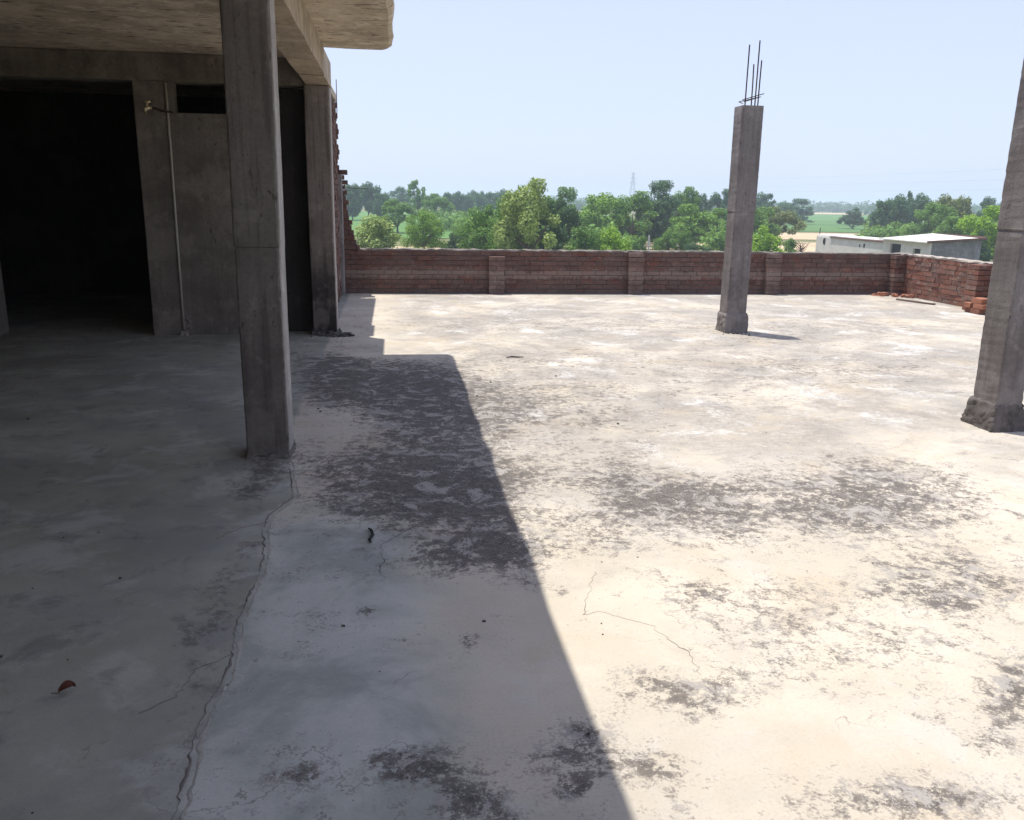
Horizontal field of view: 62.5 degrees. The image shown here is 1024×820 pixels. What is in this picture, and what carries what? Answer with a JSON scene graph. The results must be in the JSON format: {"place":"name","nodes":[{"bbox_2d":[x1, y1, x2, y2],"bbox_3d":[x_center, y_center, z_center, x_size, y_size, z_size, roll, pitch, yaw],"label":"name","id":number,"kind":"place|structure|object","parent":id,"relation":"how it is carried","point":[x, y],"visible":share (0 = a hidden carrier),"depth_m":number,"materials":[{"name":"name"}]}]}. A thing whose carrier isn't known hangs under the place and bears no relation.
{"place":"outdoors","nodes":[
{"label":"outdoors","id":0,"kind":"place"},
{"bbox_2d":[349,211,607,237],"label":"field","id":1,"kind":"structure","parent":0,"point":[362,214],"depth_m":207.06,"materials":[{"name":"green plant"}]},
{"bbox_2d":[345,182,365,219],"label":"tree","id":2,"kind":"object","parent":1,"relation":"on","point":[354,206],"visible":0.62,"depth_m":241.65,"materials":[{"name":"green plant"}]},
{"bbox_2d":[377,198,418,232],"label":"tree","id":3,"kind":"object","parent":1,"relation":"on","point":[395,208],"visible":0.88,"depth_m":159.26,"materials":[{"name":"green plant"}]},
{"bbox_2d":[383,186,412,213],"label":"tree","id":4,"kind":"object","parent":1,"relation":"on","point":[402,197],"visible":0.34,"depth_m":328.23,"materials":[{"name":"green plant"}]},
{"bbox_2d":[407,179,425,222],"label":"tree","id":5,"kind":"object","parent":1,"relation":"on","point":[418,198],"visible":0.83,"depth_m":227.34,"materials":[{"name":"green plant"}]},
{"bbox_2d":[419,193,455,216],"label":"tree","id":6,"kind":"object","parent":1,"relation":"on","point":[432,201],"visible":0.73,"depth_m":212.08,"materials":[{"name":"green plant"}]},
{"bbox_2d":[443,192,453,211],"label":"tree","id":7,"kind":"object","parent":1,"relation":"on","point":[449,197],"visible":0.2,"depth_m":290.49,"materials":[{"name":"green plant"}]},
{"bbox_2d":[451,191,465,212],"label":"tree","id":8,"kind":"object","parent":1,"relation":"on","point":[457,202],"visible":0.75,"depth_m":298.65,"materials":[{"name":"green plant"}]},
{"bbox_2d":[459,195,477,213],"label":"tree","id":9,"kind":"object","parent":1,"relation":"on","point":[468,200],"visible":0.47,"depth_m":307.19,"materials":[{"name":"green plant"}]},
{"bbox_2d":[466,190,475,198],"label":"tree","id":10,"kind":"object","parent":1,"relation":"on","point":[473,192],"visible":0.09,"depth_m":350.90,"materials":[{"name":"green plant"}]},
{"bbox_2d":[471,190,487,211],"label":"tree","id":11,"kind":"object","parent":1,"relation":"on","point":[479,199],"visible":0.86,"depth_m":315.86,"materials":[{"name":"green plant"}]},
{"bbox_2d":[483,191,498,211],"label":"tree","id":12,"kind":"object","parent":1,"relation":"on","point":[493,196],"visible":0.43,"depth_m":324.71,"materials":[{"name":"green plant"}]},
{"bbox_2d":[495,188,507,210],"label":"tree","id":13,"kind":"object","parent":1,"relation":"on","point":[501,192],"visible":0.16,"depth_m":333.28,"materials":[{"name":"green plant"}]},
{"bbox_2d":[626,242,704,248],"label":"dirt track","id":14,"kind":"structure","parent":0,"point":[646,244],"depth_m":132.51,"materials":[{"name":"beige soil"}]},
{"bbox_2d":[324,0,1023,205],"label":"sky","id":15,"kind":"structure","parent":0,"point":[586,96],"materials":[{"name":"blue"}]},
{"bbox_2d":[358,206,992,261],"bbox_3d":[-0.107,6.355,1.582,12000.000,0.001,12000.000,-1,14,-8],"label":"ground","id":16,"kind":"structure","parent":0,"point":[631,213],"depth_m":204.44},
{"bbox_2d":[357,181,381,216],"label":"tree","id":17,"kind":"object","parent":16,"relation":"on","point":[368,200],"visible":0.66,"depth_m":250.74,"materials":[{"name":"green plant"}]},
{"bbox_2d":[354,215,401,248],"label":"tree","id":18,"kind":"object","parent":16,"relation":"on","point":[374,237],"visible":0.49,"depth_m":89.35,"materials":[{"name":"green plant"}]},
{"bbox_2d":[373,192,389,217],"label":"tree","id":19,"kind":"object","parent":16,"relation":"on","point":[378,204],"visible":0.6,"depth_m":232.14,"materials":[{"name":"green plant"}]},
{"bbox_2d":[399,208,447,248],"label":"tree","id":20,"kind":"object","parent":16,"relation":"on","point":[416,239],"visible":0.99,"depth_m":95.53,"materials":[{"name":"green plant"}]},
{"bbox_2d":[442,233,461,248],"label":"bush","id":21,"kind":"object","parent":16,"relation":"on","point":[452,243],"visible":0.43,"depth_m":97.64,"materials":[{"name":"green plant"}]},
{"bbox_2d":[455,203,501,248],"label":"tree","id":22,"kind":"object","parent":16,"relation":"on","point":[480,220],"visible":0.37,"depth_m":81.41,"materials":[{"name":"green plant"}]},
{"bbox_2d":[0,0,960,334],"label":"unfinished building","id":23,"kind":"structure","parent":16,"relation":"on","point":[86,200],"depth_m":9.46,"materials":[{"name":"concrete"}]},
{"bbox_2d":[143,101,172,113],"bbox_3d":[-3.752,-3.199,8.938,0.305,0.136,0.065,-8,17,-32],"label":"wall tap","id":24,"kind":"object","parent":23,"relation":"attached to","point":[147,108],"depth_m":8.89,"materials":[{"name":"metal"}]},
{"bbox_2d":[164,82,184,329],"bbox_3d":[-3.695,-2.190,9.250,0.032,2.640,0.029,5,14,14],"label":"wall conduit","id":25,"kind":"object","parent":23,"relation":"attached to","point":[174,202],"depth_m":9.22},
{"bbox_2d":[0,293,1023,819],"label":"floor","id":26,"kind":"structure","parent":23,"relation":"on","point":[818,455],"depth_m":3.67,"materials":[{"name":"grey concrete"}]},
{"bbox_2d":[51,680,75,693],"bbox_3d":[-1.427,0.885,2.683,0.070,0.030,0.034,-7,28,-30],"label":"dry leaf","id":27,"kind":"object","parent":26,"relation":"on","point":[66,684],"visible":1,"depth_m":2.69,"materials":[{"name":"brown plant"}]},
{"bbox_2d":[179,330,188,335],"bbox_3d":[-3.710,-0.876,9.556,0.112,0.062,0.087,-1,14,-8],"label":"mortar lump","id":28,"kind":"object","parent":26,"relation":"on","point":[184,333],"visible":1,"depth_m":9.53,"materials":[{"name":"grey concrete"}]},
{"bbox_2d":[138,654,231,713],"bbox_3d":[-1.064,0.889,2.764,0.061,0.002,0.396,6,15,19],"label":"floor crack","id":29,"kind":"object","parent":26,"relation":"on","point":[182,687],"visible":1,"depth_m":2.70,"materials":[{"name":"grey concrete"}]},
{"bbox_2d":[172,464,293,818],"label":"floor crack","id":30,"kind":"object","parent":26,"relation":"on","point":[187,770],"visible":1,"depth_m":2.85,"materials":[{"name":"grey concrete"}]},
{"bbox_2d":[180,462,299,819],"bbox_3d":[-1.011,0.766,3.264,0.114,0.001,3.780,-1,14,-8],"label":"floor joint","id":31,"kind":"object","parent":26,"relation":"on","point":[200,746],"visible":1,"depth_m":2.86,"materials":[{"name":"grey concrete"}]},
{"bbox_2d":[219,0,296,459],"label":"concrete pillar","id":32,"kind":"structure","parent":26,"relation":"on","point":[249,48],"depth_m":4.81,"materials":[{"name":"grey concrete"}]},
{"bbox_2d":[304,85,341,335],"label":"concrete pillar","id":33,"kind":"structure","parent":26,"relation":"on","point":[319,151],"depth_m":9.41,"materials":[{"name":"grey concrete"}]},
{"bbox_2d":[296,79,364,301],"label":"toothed brick wall","id":34,"kind":"structure","parent":26,"relation":"on","point":[344,235],"depth_m":13.40,"materials":[{"name":"brick"}]},
{"bbox_2d":[327,332,354,336],"bbox_3d":[-1.979,-0.871,9.714,0.338,0.060,0.202,-1,14,-8],"label":"debris heap","id":35,"kind":"object","parent":26,"relation":"on","point":[344,334],"visible":1,"depth_m":9.67,"materials":[{"name":"grey concrete"}]},
{"bbox_2d":[368,528,373,541],"bbox_3d":[-0.663,0.582,3.971,0.031,0.022,0.172,-1,14,-10],"label":"twig","id":36,"kind":"object","parent":26,"relation":"on","point":[371,535],"visible":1,"depth_m":3.96,"materials":[{"name":"black wood"}]},
{"bbox_2d":[379,515,416,573],"bbox_3d":[-0.525,0.610,3.921,0.182,0.001,0.704,-1,14,-8],"label":"floor crack","id":37,"kind":"object","parent":26,"relation":"on","point":[394,537],"visible":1,"depth_m":3.94,"materials":[{"name":"grey concrete"}]},
{"bbox_2d":[0,333,909,813],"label":"grit","id":38,"kind":"object","parent":26,"relation":"on","point":[362,463],"visible":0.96,"depth_m":4.74,"materials":[{"name":"grey gravel"}]},
{"bbox_2d":[583,611,708,688],"bbox_3d":[0.527,0.842,3.061,0.164,0.001,0.630,-9,17,-36],"label":"floor crack","id":39,"kind":"object","parent":26,"relation":"on","point":[658,632],"visible":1,"depth_m":3.10,"materials":[{"name":"grey concrete"}]},
{"bbox_2d":[715,40,763,332],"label":"concrete pillar","id":40,"kind":"structure","parent":26,"relation":"on","point":[732,315],"depth_m":10.11,"materials":[{"name":"concrete"}]},
{"bbox_2d":[876,292,888,296],"bbox_3d":[6.602,-2.064,15.012,0.219,0.069,0.146,-6,15,-24],"label":"brick rubble","id":41,"kind":"object","parent":26,"relation":"on","point":[881,294],"visible":1,"depth_m":14.97,"materials":[{"name":"brown brick"}]},
{"bbox_2d":[901,294,914,297],"bbox_3d":[6.945,-2.001,14.792,0.135,0.064,0.205,-12,19,-42],"label":"brick rubble","id":42,"kind":"object","parent":26,"relation":"on","point":[906,296],"visible":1,"depth_m":14.76,"materials":[{"name":"brown brick"}]},
{"bbox_2d":[896,298,935,304],"bbox_3d":[6.732,-1.812,14.082,0.076,0.027,0.728,-6,15,-25],"label":"old plank","id":43,"kind":"object","parent":26,"relation":"on","point":[915,301],"visible":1,"depth_m":14.03,"materials":[{"name":"grey wood"}]},
{"bbox_2d":[970,308,985,314],"bbox_3d":[7.010,-1.483,12.696,0.108,0.076,0.226,0,14,-5],"label":"brick","id":44,"kind":"object","parent":26,"relation":"on","point":[977,311],"visible":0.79,"depth_m":12.63,"materials":[{"name":"brown brick"}]},
{"bbox_2d":[972,303,986,309],"bbox_3d":[7.027,-1.550,12.640,0.108,0.076,0.229,-1,14,-8],"label":"brick","id":45,"kind":"object","parent":44,"relation":"on","point":[979,306],"visible":0.71,"depth_m":12.60,"materials":[{"name":"brick"}]},
{"bbox_2d":[971,298,986,303],"bbox_3d":[7.030,-1.641,12.681,0.109,0.076,0.228,-2,14,-10],"label":"brick","id":46,"kind":"object","parent":45,"relation":"on","point":[979,300],"visible":0.8,"depth_m":12.63,"materials":[{"name":"brick"}]},
{"bbox_2d":[960,59,1023,432],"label":"concrete pillar","id":47,"kind":"structure","parent":26,"relation":"on","point":[994,403],"depth_m":5.93,"materials":[{"name":"concrete"}]},
{"bbox_2d":[344,248,912,294],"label":"brick parapet","id":48,"kind":"structure","parent":23,"relation":"on","point":[467,271],"depth_m":14.50,"materials":[{"name":"brown brick"}]},
{"bbox_2d":[901,254,992,309],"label":"brick parapet","id":49,"kind":"structure","parent":23,"relation":"on","point":[953,281],"depth_m":13.96,"materials":[{"name":"brown brick"}]},
{"bbox_2d":[486,195,536,249],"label":"tree","id":50,"kind":"object","parent":16,"relation":"on","point":[490,243],"visible":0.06,"depth_m":77.67,"materials":[{"name":"green plant"}]},
{"bbox_2d":[492,177,561,249],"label":"tree","id":51,"kind":"object","parent":16,"relation":"on","point":[525,209],"visible":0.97,"depth_m":75.45,"materials":[{"name":"green plant"}]},
{"bbox_2d":[355,237,718,250],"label":"scrub","id":52,"kind":"object","parent":16,"relation":"on","point":[523,248],"visible":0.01,"depth_m":111.81,"materials":[{"name":"green plant"}]},
{"bbox_2d":[535,197,568,249],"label":"tree","id":53,"kind":"object","parent":16,"relation":"on","point":[561,235],"visible":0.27,"depth_m":80.04,"materials":[{"name":"green plant"}]},
{"bbox_2d":[545,187,581,235],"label":"tree","id":54,"kind":"object","parent":16,"relation":"on","point":[565,193],"visible":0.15,"depth_m":125.66,"materials":[{"name":"green plant"}]},
{"bbox_2d":[546,199,585,245],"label":"tree","id":55,"kind":"object","parent":16,"relation":"on","point":[570,219],"visible":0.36,"depth_m":92.73,"materials":[{"name":"green plant"}]},
{"bbox_2d":[565,226,599,249],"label":"bush","id":56,"kind":"object","parent":16,"relation":"on","point":[585,240],"visible":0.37,"depth_m":81.67,"materials":[{"name":"green plant"}]},
{"bbox_2d":[589,230,607,249],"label":"bush","id":57,"kind":"object","parent":16,"relation":"on","point":[597,247],"visible":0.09,"depth_m":84.13,"materials":[{"name":"green plant"}]},
{"bbox_2d":[573,192,625,232],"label":"tree","id":58,"kind":"object","parent":16,"relation":"on","point":[603,205],"visible":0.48,"depth_m":119.25,"materials":[{"name":"green plant"}]},
{"bbox_2d":[600,225,631,250],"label":"bush","id":59,"kind":"object","parent":16,"relation":"on","point":[610,237],"visible":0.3,"depth_m":79.97,"materials":[{"name":"green plant"}]},
{"bbox_2d":[629,173,636,196],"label":"lattice pylon","id":60,"kind":"object","parent":16,"relation":"on","point":[631,189],"visible":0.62,"depth_m":1446.98,"materials":[{"name":"metal"}]},
{"bbox_2d":[608,190,658,236],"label":"tree","id":61,"kind":"object","parent":16,"relation":"on","point":[627,207],"visible":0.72,"depth_m":125.48,"materials":[{"name":"green plant"}]},
{"bbox_2d":[631,236,646,250],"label":"bush","id":62,"kind":"object","parent":16,"relation":"on","point":[636,245],"visible":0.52,"depth_m":103.04,"materials":[{"name":"green plant"}]},
{"bbox_2d":[634,199,675,242],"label":"tree","id":63,"kind":"object","parent":16,"relation":"on","point":[660,225],"visible":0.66,"depth_m":133.44,"materials":[{"name":"green plant"}]},
{"bbox_2d":[634,180,687,222],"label":"tree","id":64,"kind":"object","parent":16,"relation":"on","point":[661,190],"visible":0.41,"depth_m":136.24,"materials":[{"name":"green plant"}]},
{"bbox_2d":[651,230,682,250],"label":"bush","id":65,"kind":"object","parent":16,"relation":"on","point":[672,242],"visible":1,"depth_m":107.44,"materials":[{"name":"green plant"}]},
{"bbox_2d":[346,194,998,214],"bbox_3d":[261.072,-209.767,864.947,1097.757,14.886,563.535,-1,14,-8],"label":"woodland","id":66,"kind":"object","parent":16,"relation":"on","point":[867,209],"visible":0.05,"depth_m":786.51,"materials":[{"name":"green plant"}]},
{"bbox_2d":[669,186,701,223],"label":"tree","id":67,"kind":"object","parent":16,"relation":"on","point":[693,198],"visible":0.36,"depth_m":149.06,"materials":[{"name":"green plant"}]},
{"bbox_2d":[678,230,694,250],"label":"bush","id":68,"kind":"object","parent":16,"relation":"on","point":[687,234],"visible":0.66,"depth_m":107.39,"materials":[{"name":"green plant"}]},
{"bbox_2d":[668,203,718,242],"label":"tree","id":69,"kind":"object","parent":16,"relation":"on","point":[694,228],"visible":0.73,"depth_m":120.91,"materials":[{"name":"green plant"}]},
{"bbox_2d":[684,242,711,250],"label":"bush","id":70,"kind":"object","parent":16,"relation":"on","point":[691,246],"visible":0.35,"depth_m":102.63,"materials":[{"name":"green plant"}]},
{"bbox_2d":[697,193,712,214],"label":"tree","id":71,"kind":"object","parent":16,"relation":"on","point":[703,200],"visible":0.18,"depth_m":193.00,"materials":[{"name":"green plant"}]},
{"bbox_2d":[419,208,997,250],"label":"undergrowth","id":72,"kind":"object","parent":16,"relation":"on","point":[714,240],"visible":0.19,"depth_m":137.56,"materials":[{"name":"green plant"}]},
{"bbox_2d":[689,207,727,237],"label":"tree","id":73,"kind":"object","parent":16,"relation":"on","point":[720,213],"visible":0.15,"depth_m":124.06,"materials":[{"name":"green plant"}]},
{"bbox_2d":[704,189,728,221],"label":"tree","id":74,"kind":"object","parent":16,"relation":"on","point":[716,199],"visible":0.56,"depth_m":203.28,"materials":[{"name":"green plant"}]},
{"bbox_2d":[753,208,769,233],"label":"tree","id":75,"kind":"object","parent":16,"relation":"on","point":[761,221],"visible":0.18,"depth_m":127.72,"materials":[{"name":"green plant"}]},
{"bbox_2d":[756,191,775,209],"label":"tree","id":76,"kind":"object","parent":16,"relation":"on","point":[762,201],"visible":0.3,"depth_m":241.33,"materials":[{"name":"green plant"}]},
{"bbox_2d":[754,206,782,235],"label":"tree","id":77,"kind":"object","parent":16,"relation":"on","point":[774,229],"visible":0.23,"depth_m":139.76,"materials":[{"name":"green plant"}]},
{"bbox_2d":[752,225,787,251],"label":"bush","id":78,"kind":"object","parent":16,"relation":"on","point":[759,246],"visible":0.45,"depth_m":89.81,"materials":[{"name":"green plant"}]},
{"bbox_2d":[765,207,807,238],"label":"tree","id":79,"kind":"object","parent":16,"relation":"on","point":[782,218],"visible":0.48,"depth_m":144.21,"materials":[{"name":"green plant"}]},
{"bbox_2d":[775,205,797,222],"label":"tree","id":80,"kind":"object","parent":16,"relation":"on","point":[784,207],"visible":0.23,"depth_m":271.97,"materials":[{"name":"green plant"}]},
{"bbox_2d":[782,238,797,251],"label":"bush","id":81,"kind":"object","parent":16,"relation":"on","point":[790,245],"visible":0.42,"depth_m":97.78,"materials":[{"name":"green plant"}]},
{"bbox_2d":[794,240,810,251],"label":"dead shrub","id":82,"kind":"object","parent":16,"relation":"on","point":[801,249],"visible":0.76,"depth_m":98.15,"materials":[{"name":"plant"}]},
{"bbox_2d":[815,228,855,251],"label":"building","id":83,"kind":"structure","parent":16,"relation":"on","point":[820,242],"depth_m":108.11,"materials":[{"name":"white paint"}]},
{"bbox_2d":[824,236,883,252],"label":"outbuilding","id":84,"kind":"structure","parent":16,"relation":"on","point":[860,244],"depth_m":100.11,"materials":[{"name":"white paint"}]},
{"bbox_2d":[867,198,897,232],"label":"tree","id":85,"kind":"object","parent":16,"relation":"on","point":[881,216],"visible":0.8,"depth_m":172.36,"materials":[{"name":"green plant"}]},
{"bbox_2d":[888,193,916,225],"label":"tree","id":86,"kind":"object","parent":16,"relation":"on","point":[902,217],"visible":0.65,"depth_m":175.22,"materials":[{"name":"green plant"}]},
{"bbox_2d":[907,190,916,200],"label":"tree","id":87,"kind":"object","parent":16,"relation":"on","point":[909,194],"visible":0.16,"depth_m":183.94,"materials":[{"name":"green plant"}]},
{"bbox_2d":[906,192,933,224],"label":"tree","id":88,"kind":"object","parent":16,"relation":"on","point":[921,201],"visible":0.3,"depth_m":179.43,"materials":[{"name":"green plant"}]},
{"bbox_2d":[899,201,958,235],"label":"tree","id":89,"kind":"object","parent":16,"relation":"on","point":[924,227],"visible":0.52,"depth_m":135.77,"materials":[{"name":"green plant"}]},
{"bbox_2d":[926,193,967,233],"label":"tree","id":90,"kind":"object","parent":16,"relation":"on","point":[948,201],"visible":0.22,"depth_m":144.52,"materials":[{"name":"green plant"}]},
{"bbox_2d":[932,216,972,234],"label":"tree","id":91,"kind":"object","parent":16,"relation":"on","point":[950,226],"visible":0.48,"depth_m":123.77,"materials":[{"name":"green plant"}]},
{"bbox_2d":[958,195,976,234],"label":"tree","id":92,"kind":"object","parent":16,"relation":"on","point":[967,203],"visible":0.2,"depth_m":146.50,"materials":[{"name":"green plant"}]},
{"bbox_2d":[956,205,999,259],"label":"tree","id":93,"kind":"object","parent":16,"relation":"on","point":[976,224],"visible":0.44,"depth_m":104.64,"materials":[{"name":"green plant"}]},
{"bbox_2d":[977,229,992,261],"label":"bush","id":94,"kind":"object","parent":16,"relation":"on","point":[985,256],"visible":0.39,"depth_m":97.23,"materials":[{"name":"green plant"}]},
{"bbox_2d":[975,196,997,224],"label":"tree","id":95,"kind":"object","parent":16,"relation":"on","point":[985,202],"visible":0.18,"depth_m":203.85,"materials":[{"name":"green plant"}]},
{"bbox_2d":[772,242,815,251],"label":"dirt track","id":96,"kind":"structure","parent":0,"point":[811,247],"depth_m":133.36,"materials":[{"name":"beige soil"}]},
{"bbox_2d":[778,233,854,239],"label":"dirt track","id":97,"kind":"structure","parent":0,"point":[804,236],"depth_m":179.90,"materials":[{"name":"beige soil"}]},
{"bbox_2d":[803,214,869,219],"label":"field","id":98,"kind":"structure","parent":0,"point":[824,217],"depth_m":485.15,"materials":[{"name":"green plant"}]},
{"bbox_2d":[814,213,863,214],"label":"dirt track","id":99,"kind":"structure","parent":0,"point":[835,213],"depth_m":681.79,"materials":[{"name":"beige soil"}]},
{"bbox_2d":[782,219,923,232],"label":"field","id":100,"kind":"structure","parent":0,"point":[827,225],"depth_m":256.82,"materials":[{"name":"green plant"}]},
{"bbox_2d":[776,198,814,221],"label":"tree","id":101,"kind":"object","parent":100,"relation":"on","point":[802,212],"visible":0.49,"depth_m":290.61,"materials":[{"name":"green plant"}]},
{"bbox_2d":[836,207,865,228],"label":"tree","id":102,"kind":"object","parent":100,"relation":"on","point":[853,219],"visible":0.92,"depth_m":240.69,"materials":[{"name":"green plant"}]},
{"bbox_2d":[879,233,986,259],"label":"white shed","id":103,"kind":"structure","parent":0,"point":[954,246],"depth_m":86.05,"materials":[{"name":"paint"}]},
{"bbox_2d":[892,244,900,252],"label":"doorway","id":104,"kind":"structure","parent":103,"relation":"in","point":[896,248],"depth_m":91.19,"materials":[{"name":"grey"}]},
{"bbox_3d":[7.003,-1.532,12.891,0.108,0.076,0.127,-1,14,-9],"label":"brick","id":105,"kind":"object","parent":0,"visible":0},
{"bbox_2d":[964,302,972,307],"bbox_3d":[6.976,-1.603,12.850,0.106,0.074,0.135,-2,14,-10],"label":"brick","id":106,"kind":"object","parent":105,"relation":"on","point":[968,304],"visible":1,"depth_m":12.81,"materials":[{"name":"brick"}]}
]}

